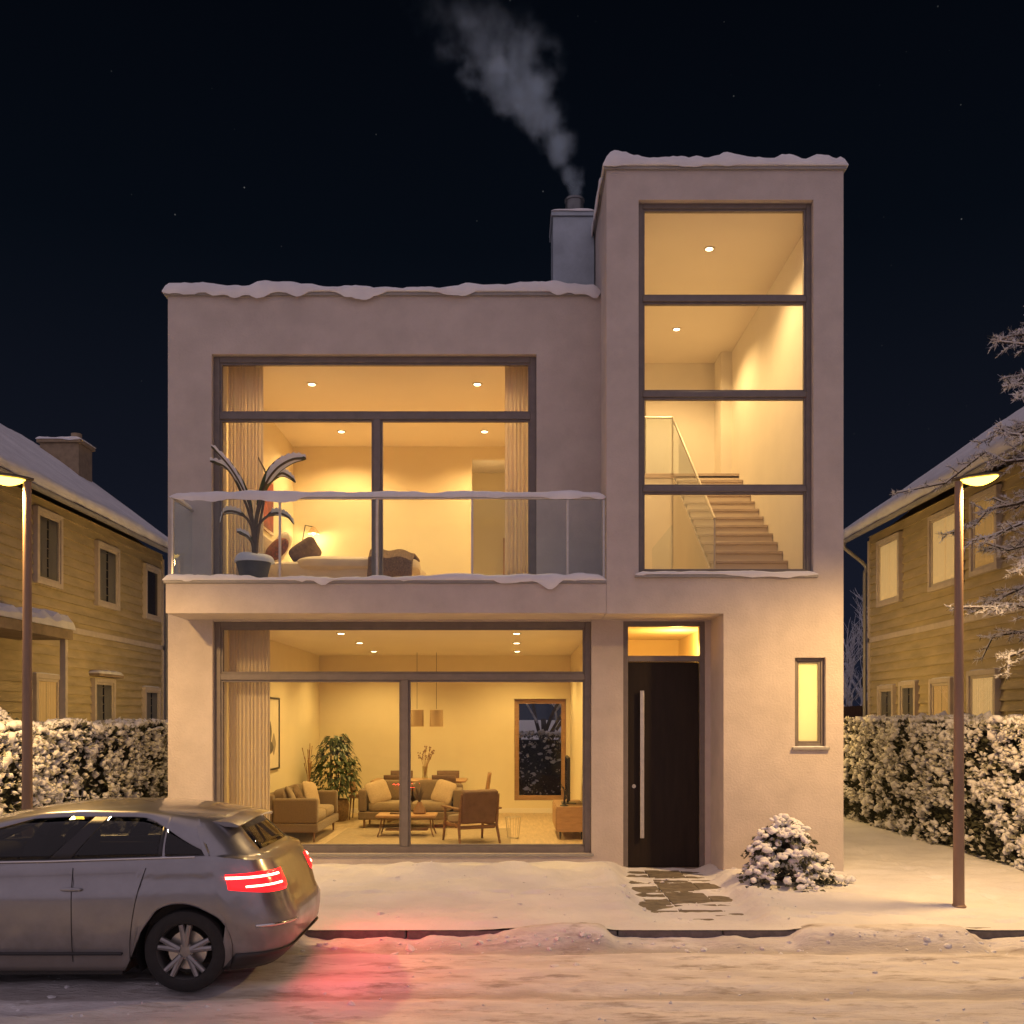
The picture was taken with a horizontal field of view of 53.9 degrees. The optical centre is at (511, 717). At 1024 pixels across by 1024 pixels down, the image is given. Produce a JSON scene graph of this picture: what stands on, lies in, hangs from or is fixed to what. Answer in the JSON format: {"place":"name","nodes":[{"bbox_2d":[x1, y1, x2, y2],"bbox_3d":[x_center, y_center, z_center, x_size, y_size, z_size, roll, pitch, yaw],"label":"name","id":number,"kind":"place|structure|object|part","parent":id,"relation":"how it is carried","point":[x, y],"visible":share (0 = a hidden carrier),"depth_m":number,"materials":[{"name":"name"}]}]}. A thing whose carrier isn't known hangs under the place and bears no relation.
{"place":"outdoors","nodes":[
{"label":"outdoors","id":0,"kind":"place"},
{"bbox_2d":[0,922,1023,1023],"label":"road","id":1,"kind":"structure","parent":0,"point":[514,983],"depth_m":7.99,"materials":[{"name":"white snow"}]},
{"bbox_2d":[0,797,320,991],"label":"car","id":2,"kind":"object","parent":1,"relation":"on","point":[217,887],"visible":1,"depth_m":7.75,"materials":[{"name":"silver metal"}]},
{"bbox_2d":[0,0,1023,719],"label":"sky","id":3,"kind":"structure","parent":0,"point":[146,146],"materials":[{"name":"black"}]},
{"bbox_2d":[519,720,560,739],"bbox_3d":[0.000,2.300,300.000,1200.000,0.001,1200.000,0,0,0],"label":"ground","id":4,"kind":"structure","parent":0,"point":[526,725],"depth_m":257.49,"materials":[{"name":"white snow"}]},
{"bbox_2d":[0,424,167,721],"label":"neighbour house","id":5,"kind":"structure","parent":4,"relation":"on","point":[98,585],"depth_m":21.15,"materials":[{"name":"paint"}]},
{"bbox_2d":[32,672,59,721],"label":"window","id":6,"kind":"structure","parent":5,"relation":"in","point":[45,686],"depth_m":19.30,"materials":[{"name":"paint"}]},
{"bbox_2d":[32,505,62,589],"bbox_3d":[-8.930,-3.264,19.400,0.110,1.469,1.080,0,0,0],"label":"window","id":7,"kind":"structure","parent":5,"relation":"in","point":[41,535],"depth_m":19.38,"materials":[{"name":"paint"}]},
{"bbox_2d":[89,670,123,720],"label":"window","id":8,"kind":"structure","parent":5,"relation":"in","point":[106,703],"depth_m":21.97,"materials":[{"name":"paint"}]},
{"bbox_2d":[94,540,119,610],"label":"window","id":9,"kind":"structure","parent":5,"relation":"in","point":[112,601],"depth_m":22.23,"materials":[{"name":"paint"}]},
{"bbox_2d":[141,686,160,719],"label":"window","id":10,"kind":"structure","parent":5,"relation":"in","point":[148,692],"depth_m":24.89,"materials":[{"name":"paint"}]},
{"bbox_2d":[142,563,161,621],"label":"window","id":11,"kind":"structure","parent":5,"relation":"in","point":[152,575],"depth_m":24.98,"materials":[{"name":"paint"}]},
{"bbox_2d":[162,150,848,870],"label":"modern house","id":12,"kind":"structure","parent":4,"relation":"on","point":[662,620],"depth_m":13.85,"materials":[{"name":"paint"}]},
{"bbox_2d":[228,367,263,574],"bbox_3d":[-3.771,-3.370,14.252,0.502,3.220,0.056,0,0,0],"label":"curtain","id":13,"kind":"object","parent":12,"relation":"hanging from","point":[245,440],"visible":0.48,"depth_m":14.25,"materials":[{"name":"fabric"}]},
{"bbox_2d":[228,630,269,831],"bbox_3d":[-3.725,0.350,14.273,0.590,3.280,0.054,0,0,0],"label":"curtain","id":14,"kind":"object","parent":12,"relation":"hanging from","point":[248,741],"visible":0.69,"depth_m":14.27,"materials":[{"name":"fabric"}]},
{"bbox_2d":[210,444,305,577],"bbox_3d":[-3.392,-2.698,13.444,1.343,1.816,0.526,0,0,0],"label":"balcony plant","id":15,"kind":"object","parent":12,"relation":"on","point":[254,563],"visible":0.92,"depth_m":13.35,"materials":[{"name":"green plant"}]},
{"bbox_2d":[263,473,273,535],"bbox_3d":[-4.021,-3.500,16.525,0.034,0.900,0.850,0,0,0],"label":"picture","id":16,"kind":"object","parent":12,"relation":"attached to","point":[268,524],"visible":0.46,"depth_m":16.64,"materials":[{"name":"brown wood"}]},
{"bbox_2d":[270,697,279,770],"bbox_3d":[-4.020,0.270,16.570,0.030,1.220,1.640,0,0,0],"label":"picture","id":17,"kind":"object","parent":12,"relation":"attached to","point":[274,733],"visible":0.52,"depth_m":17.07,"materials":[{"name":"white paper"}]},
{"bbox_2d":[270,784,338,841],"bbox_3d":[-3.560,1.576,17.050,0.920,0.848,1.950,0,0,0],"label":"sofa","id":18,"kind":"object","parent":12,"relation":"on","point":[299,815],"visible":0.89,"depth_m":16.08,"materials":[{"name":"fabric"}]},
{"bbox_2d":[285,786,295,797],"bbox_3d":[-3.620,1.340,16.550,0.141,0.446,0.446,-22,-2,-12],"label":"cushion","id":19,"kind":"object","parent":18,"relation":"on","point":[289,792],"visible":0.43,"depth_m":16.36,"materials":[{"name":"fabric"}]},
{"bbox_2d":[293,784,303,797],"bbox_3d":[-3.600,1.360,17.050,0.134,0.426,0.426,-23,16,-2],"label":"cushion","id":20,"kind":"object","parent":18,"relation":"on","point":[297,792],"visible":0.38,"depth_m":16.92,"materials":[{"name":"brown fabric"}]},
{"bbox_2d":[302,781,319,804],"bbox_3d":[-3.500,1.340,17.550,0.147,0.466,0.466,-18,-13,15],"label":"cushion","id":21,"kind":"object","parent":18,"relation":"on","point":[309,789],"visible":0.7,"depth_m":17.44,"materials":[{"name":"beige fabric"}]},
{"bbox_2d":[302,746,312,781],"bbox_3d":[-3.784,1.239,18.751,0.249,1.522,0.247,0,0,0],"label":"floor vase","id":22,"kind":"object","parent":12,"relation":"on","point":[309,761],"visible":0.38,"depth_m":18.72,"materials":[{"name":"ceramic"}]},
{"bbox_2d":[302,525,319,539],"bbox_3d":[-3.702,-3.371,18.394,0.432,0.277,0.237,0,0,27],"label":"wall lamp","id":23,"kind":"object","parent":12,"relation":"attached to","point":[313,530],"visible":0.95,"depth_m":18.32,"materials":[{"name":"white plastic"}]},
{"bbox_2d":[310,734,362,821],"bbox_3d":[-3.410,1.153,19.486,1.138,1.694,1.189,0,0,0],"label":"house plant","id":24,"kind":"object","parent":12,"relation":"on","point":[337,745],"visible":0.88,"depth_m":19.31,"materials":[{"name":"green plant"}]},
{"bbox_2d":[263,535,426,577],"bbox_3d":[-2.720,-2.325,16.039,2.631,1.150,2.023,0,0,0],"label":"bed","id":25,"kind":"object","parent":12,"relation":"on","point":[330,566],"visible":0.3,"depth_m":15.15,"materials":[{"name":"fabric"}]},
{"bbox_2d":[265,538,288,560],"bbox_3d":[-3.600,-2.570,15.420,0.240,0.425,0.425,44,-7,-19],"label":"pillow","id":26,"kind":"object","parent":25,"relation":"on","point":[272,550],"visible":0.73,"depth_m":15.25,"materials":[{"name":"fabric"}]},
{"bbox_2d":[274,532,291,561],"bbox_3d":[-3.680,-2.670,15.950,0.240,0.557,0.759,32,0,-8],"label":"pillow","id":27,"kind":"object","parent":25,"relation":"on","point":[287,536],"visible":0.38,"depth_m":15.78,"materials":[{"name":"fabric"}]},
{"bbox_2d":[288,537,321,561],"bbox_3d":[-3.200,-2.550,15.600,0.466,0.240,0.466,-36,-29,-8],"label":"pillow","id":28,"kind":"object","parent":25,"relation":"on","point":[307,547],"visible":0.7,"depth_m":15.43,"materials":[{"name":"brown fabric"}]},
{"bbox_2d":[367,549,419,576],"bbox_3d":[-1.830,-2.304,16.044,0.780,0.511,2.077,0,0,0],"label":"throw blanket","id":29,"kind":"object","parent":25,"relation":"on","point":[397,562],"visible":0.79,"depth_m":15.01,"materials":[{"name":"brown fabric"}]},
{"bbox_2d":[348,773,357,819],"bbox_3d":[-3.000,1.548,19.900,0.480,0.906,0.460,0,0,0],"label":"dining chair","id":30,"kind":"object","parent":12,"relation":"on","point":[352,795],"visible":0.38,"depth_m":19.71,"materials":[{"name":"brown wood"}]},
{"bbox_2d":[214,357,535,575],"bbox_3d":[-1.897,-3.398,13.987,4.467,3.196,0.106,0,0,0],"label":"window","id":31,"kind":"structure","parent":12,"relation":"in","point":[376,418],"depth_m":13.94,"materials":[{"name":"grey metal"}]},
{"bbox_2d":[384,775,398,779],"bbox_3d":[-2.220,1.548,19.400,0.460,0.906,0.480,0,0,0],"label":"dining chair","id":32,"kind":"object","parent":12,"relation":"on","point":[391,777],"visible":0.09,"depth_m":19.17,"materials":[{"name":"brown wood"}]},
{"bbox_2d":[391,770,412,777],"bbox_3d":[-2.280,1.548,20.640,0.460,0.906,0.480,0,0,0],"label":"dining chair","id":33,"kind":"object","parent":12,"relation":"on","point":[395,772],"visible":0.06,"depth_m":20.82,"materials":[{"name":"brown wood"}]},
{"bbox_2d":[215,622,590,852],"bbox_3d":[-1.512,0.272,13.987,5.210,3.196,0.106,0,0,0],"label":"window","id":34,"kind":"structure","parent":12,"relation":"in","point":[404,679],"depth_m":13.94,"materials":[{"name":"grey metal"}]},
{"bbox_2d":[358,780,462,827],"bbox_3d":[-1.840,1.576,18.550,1.860,0.848,0.880,0,0,0],"label":"sofa","id":35,"kind":"object","parent":12,"relation":"on","point":[368,810],"visible":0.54,"depth_m":18.15,"materials":[{"name":"fabric"}]},
{"bbox_2d":[365,779,390,803],"bbox_3d":[-2.430,1.350,18.280,0.425,0.426,0.134,-16,-15,-27],"label":"cushion","id":36,"kind":"object","parent":35,"relation":"on","point":[378,791],"visible":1,"depth_m":18.23,"materials":[{"name":"fabric"}]},
{"bbox_2d":[431,779,456,804],"bbox_3d":[-1.240,1.350,18.280,0.425,0.426,0.134,16,-15,27],"label":"cushion","id":37,"kind":"object","parent":35,"relation":"on","point":[443,790],"visible":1,"depth_m":18.22,"materials":[{"name":"fabric"}]},
{"bbox_2d":[411,710,423,726],"bbox_3d":[-1.885,-0.555,20.000,0.270,1.470,0.270,0,0,0],"label":"pendant lamp","id":38,"kind":"object","parent":12,"relation":"hanging from","point":[417,718],"visible":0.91,"depth_m":19.88,"materials":[{"name":"beige plastic"}]},
{"bbox_2d":[325,828,510,843],"bbox_3d":[-1.485,1.993,16.825,2.930,0.012,2.550,0,0,0],"label":"rug","id":39,"kind":"object","parent":12,"relation":"on","point":[369,836],"visible":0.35,"depth_m":16.82,"materials":[{"name":"carpet"}]},
{"bbox_2d":[375,812,437,836],"bbox_3d":[-1.770,1.808,17.000,1.000,0.366,0.560,0,0,0],"label":"coffee table","id":40,"kind":"object","parent":39,"relation":"on","point":[429,815],"visible":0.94,"depth_m":16.82,"materials":[{"name":"brown wood"}]},
{"bbox_2d":[412,786,425,813],"bbox_3d":[-1.566,1.368,16.990,0.232,0.514,0.276,0,0,44],"label":"vase","id":41,"kind":"object","parent":40,"relation":"on","point":[419,807],"visible":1,"depth_m":16.95,"materials":[{"name":"ceramic"}]},
{"bbox_2d":[441,789,501,843],"bbox_3d":[-0.646,1.569,16.119,0.750,0.874,0.822,0,0,-24],"label":"armchair","id":42,"kind":"object","parent":39,"relation":"on","point":[481,806],"visible":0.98,"depth_m":15.82,"materials":[{"name":"brown wood"}]},
{"bbox_2d":[505,816,520,838],"bbox_3d":[0.020,1.812,16.600,0.270,0.353,0.270,0,0,0],"label":"wire basket","id":43,"kind":"object","parent":39,"relation":"on","point":[518,817],"visible":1,"depth_m":16.56,"materials":[{"name":"metal"}]},
{"bbox_2d":[370,778,467,782],"bbox_3d":[-1.825,1.615,20.000,1.850,0.770,0.900,0,0,0],"label":"dining table","id":44,"kind":"object","parent":12,"relation":"on","point":[458,780],"visible":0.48,"depth_m":19.99,"materials":[{"name":"brown wood"}]},
{"bbox_2d":[418,746,434,778],"bbox_3d":[-1.699,0.892,19.969,0.338,0.674,0.450,0,0,0],"label":"flower vase","id":45,"kind":"object","parent":44,"relation":"on","point":[429,756],"visible":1,"depth_m":19.98,"materials":[{"name":"beige glass"}]},
{"bbox_2d":[430,653,442,726],"bbox_3d":[-1.500,-0.555,20.000,0.270,1.470,0.270,0,0,0],"label":"pendant lamp","id":46,"kind":"object","parent":12,"relation":"hanging from","point":[436,718],"visible":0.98,"depth_m":19.89,"materials":[{"name":"beige plastic"}]},
{"bbox_2d":[432,775,455,820],"bbox_3d":[-1.300,1.548,19.400,0.460,0.906,0.480,0,0,0],"label":"dining chair","id":47,"kind":"object","parent":12,"relation":"on","point":[451,778],"visible":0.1,"depth_m":19.18,"materials":[{"name":"brown wood"}]},
{"bbox_2d":[437,770,458,777],"bbox_3d":[-1.320,1.548,20.640,0.460,0.906,0.480,0,0,0],"label":"dining chair","id":48,"kind":"object","parent":12,"relation":"on","point":[448,772],"visible":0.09,"depth_m":20.83,"materials":[{"name":"brown wood"}]},
{"bbox_2d":[485,772,491,788],"bbox_3d":[-0.640,1.548,20.000,0.480,0.906,0.460,0,0,0],"label":"dining chair","id":49,"kind":"object","parent":12,"relation":"on","point":[489,774],"visible":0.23,"depth_m":19.80,"materials":[{"name":"brown wood"}]},
{"bbox_2d":[505,367,527,574],"bbox_3d":[0.179,-3.370,14.248,0.562,3.220,0.056,0,0,0],"label":"curtain","id":50,"kind":"object","parent":12,"relation":"hanging from","point":[516,479],"visible":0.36,"depth_m":14.24,"materials":[{"name":"fabric"}]},
{"bbox_2d":[514,699,565,799],"bbox_3d":[0.592,0.675,21.270,1.085,2.130,0.100,0,0,0],"label":"window","id":51,"kind":"structure","parent":12,"relation":"in","point":[516,701],"depth_m":21.22,"materials":[{"name":"brown wood"}]},
{"bbox_2d":[552,800,581,838],"bbox_3d":[0.958,1.730,17.175,0.485,0.540,1.450,0,0,0],"label":"sideboard","id":52,"kind":"object","parent":12,"relation":"on","point":[567,818],"visible":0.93,"depth_m":16.45,"materials":[{"name":"brown wood"}]},
{"bbox_3d":[0.722,1.665,17.180,0.014,0.350,0.440,0,0,0],"label":"door","id":53,"kind":"part","parent":52,"relation":"part of","materials":[{"name":"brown wood"}]},
{"bbox_3d":[0.722,1.665,16.710,0.014,0.350,0.440,0,0,0],"label":"door","id":54,"kind":"part","parent":52,"relation":"part of","materials":[{"name":"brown wood"}]},
{"bbox_2d":[560,783,568,805],"bbox_3d":[0.867,1.264,16.616,0.195,0.392,0.184,0,0,19],"label":"figurine","id":55,"kind":"object","parent":52,"relation":"on","point":[564,799],"visible":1,"depth_m":16.59,"materials":[{"name":"black plastic"}]},
{"bbox_2d":[561,755,575,803],"bbox_3d":[0.960,1.060,17.150,0.247,0.799,1.040,0,0,0],"label":"television","id":56,"kind":"object","parent":52,"relation":"on","point":[567,775],"visible":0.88,"depth_m":16.63,"materials":[{"name":"black plastic"}]},
{"bbox_2d":[628,662,698,866],"bbox_3d":[2.093,0.648,13.915,0.976,2.828,0.140,0,0,0],"label":"door","id":57,"kind":"structure","parent":12,"relation":"in","point":[663,697],"depth_m":13.93,"materials":[{"name":"wood"}]},
{"bbox_2d":[639,204,810,571],"bbox_3d":[2.762,-4.260,13.137,2.256,4.840,0.106,0,0,0],"label":"window","id":58,"kind":"structure","parent":12,"relation":"in","point":[804,300],"depth_m":13.09,"materials":[{"name":"grey metal"}]},
{"bbox_2d":[795,658,823,745],"bbox_3d":[3.850,-0.197,13.120,0.400,1.154,0.100,0,0,0],"label":"window","id":59,"kind":"structure","parent":12,"relation":"in","point":[809,672],"depth_m":13.11,"materials":[{"name":"yellow glass"}]},
{"bbox_2d":[304,927,1023,939],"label":"kerb","id":60,"kind":"structure","parent":4,"relation":"on","point":[420,934],"depth_m":9.54,"materials":[{"name":"stone"}]},
{"bbox_2d":[843,706,862,717],"bbox_3d":[7.915,0.990,27.470,5.430,2.620,0.140,0,0,0],"label":"wooden fence","id":61,"kind":"object","parent":4,"relation":"on","point":[851,711],"visible":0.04,"depth_m":27.40,"materials":[{"name":"brown wood"}]},
{"bbox_2d":[843,407,1023,716],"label":"neighbour house","id":62,"kind":"structure","parent":4,"relation":"on","point":[908,624],"depth_m":19.61,"materials":[{"name":"paint"}]},
{"bbox_2d":[877,684,896,716],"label":"window","id":63,"kind":"structure","parent":62,"relation":"in","point":[886,698],"depth_m":22.07,"materials":[{"name":"paint"}]},
{"bbox_2d":[876,531,903,607],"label":"window","id":64,"kind":"structure","parent":62,"relation":"in","point":[889,566],"depth_m":21.94,"materials":[{"name":"paint"}]},
{"bbox_2d":[898,680,919,715],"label":"window","id":65,"kind":"structure","parent":62,"relation":"in","point":[911,687],"depth_m":20.86,"materials":[{"name":"paint"}]},
{"bbox_2d":[928,677,953,715],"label":"window","id":66,"kind":"structure","parent":62,"relation":"in","point":[940,689],"depth_m":19.31,"materials":[{"name":"paint"}]},
{"bbox_2d":[927,502,963,592],"bbox_3d":[8.231,-3.216,19.150,0.112,1.512,1.380,0,0,0],"label":"window","id":67,"kind":"structure","parent":62,"relation":"in","point":[940,555],"depth_m":19.32,"materials":[{"name":"paint"}]},
{"bbox_2d":[966,668,1000,715],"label":"window","id":68,"kind":"structure","parent":62,"relation":"in","point":[983,693],"depth_m":17.58,"materials":[{"name":"paint"}]},
{"bbox_2d":[969,484,1002,576],"bbox_3d":[8.230,-3.244,17.525,0.111,1.468,1.030,0,0,0],"label":"window","id":69,"kind":"structure","parent":62,"relation":"in","point":[979,563],"depth_m":17.51,"materials":[{"name":"paint"}]},
{"bbox_2d":[149,817,1023,929],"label":"pavement","id":70,"kind":"structure","parent":0,"point":[900,879],"depth_m":11.25,"materials":[{"name":"white snow"}]},
{"bbox_2d":[0,472,33,837],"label":"street lamp","id":71,"kind":"object","parent":70,"relation":"on","point":[7,479],"visible":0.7,"depth_m":10.56,"materials":[{"name":"metal"}]},
{"bbox_2d":[0,717,167,838],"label":"hedge","id":72,"kind":"object","parent":70,"relation":"on","point":[76,759],"visible":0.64,"depth_m":14.54,"materials":[{"name":"green plant"}]},
{"bbox_2d":[0,707,19,720],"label":"shrub","id":73,"kind":"object","parent":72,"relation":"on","point":[4,716],"visible":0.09,"depth_m":13.59,"materials":[{"name":"white plant"}]},
{"bbox_2d":[12,861,1023,1023],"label":"snow clods","id":74,"kind":"object","parent":70,"relation":"on","point":[410,948],"visible":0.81,"depth_m":9.27,"materials":[{"name":"white snow"}]},
{"bbox_2d":[519,729,560,794],"bbox_3d":[0.821,1.243,25.673,7.818,1.915,1.233,0,0,0],"label":"hedge","id":75,"kind":"object","parent":70,"relation":"on","point":[539,767],"visible":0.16,"depth_m":25.32,"materials":[{"name":"green plant"}]},
{"bbox_2d":[526,704,560,739],"bbox_3d":[1.466,-0.215,29.359,5.016,4.855,2.902,0,0,22],"label":"frosty tree","id":76,"kind":"object","parent":70,"relation":"on","point":[544,726],"depth_m":28.99,"materials":[{"name":"grey plant"}]},
{"bbox_2d":[737,813,855,891],"bbox_3d":[3.427,1.620,11.956,1.556,0.948,1.395,0,0,0],"label":"shrub","id":77,"kind":"object","parent":70,"relation":"on","point":[786,855],"visible":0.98,"depth_m":11.84,"materials":[{"name":"white plant"}]},
{"bbox_2d":[843,589,862,705],"bbox_3d":[11.482,-1.082,32.548,5.137,6.585,2.921,0,0,0],"label":"frosty tree","id":78,"kind":"object","parent":70,"relation":"on","point":[849,653],"visible":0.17,"depth_m":32.89,"materials":[{"name":"grey plant"}]},
{"bbox_2d":[843,645,862,705],"bbox_3d":[9.888,0.026,29.668,3.760,4.374,2.471,0,0,-20],"label":"frosty tree","id":79,"kind":"object","parent":70,"relation":"on","point":[845,687],"visible":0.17,"depth_m":29.45,"materials":[{"name":"grey plant"}]},
{"bbox_2d":[843,711,1023,871],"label":"hedge","id":80,"kind":"object","parent":70,"relation":"on","point":[898,773],"visible":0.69,"depth_m":15.73,"materials":[{"name":"green plant"}]},
{"bbox_2d":[889,321,1023,681],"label":"frosty conifer","id":81,"kind":"object","parent":70,"relation":"on","point":[1013,431],"visible":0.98,"depth_m":14.10,"materials":[{"name":"white plant"}]},
{"bbox_2d":[952,472,1002,908],"bbox_3d":[4.896,-0.241,10.600,0.542,4.682,0.178,0,0,0],"label":"street lamp","id":82,"kind":"object","parent":70,"relation":"on","point":[979,479],"visible":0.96,"depth_m":10.56,"materials":[{"name":"metal"}]},
{"bbox_2d":[626,870,743,920],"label":"path","id":83,"kind":"structure","parent":0,"point":[667,888],"depth_m":12.02,"materials":[{"name":"stone"}]}
]}

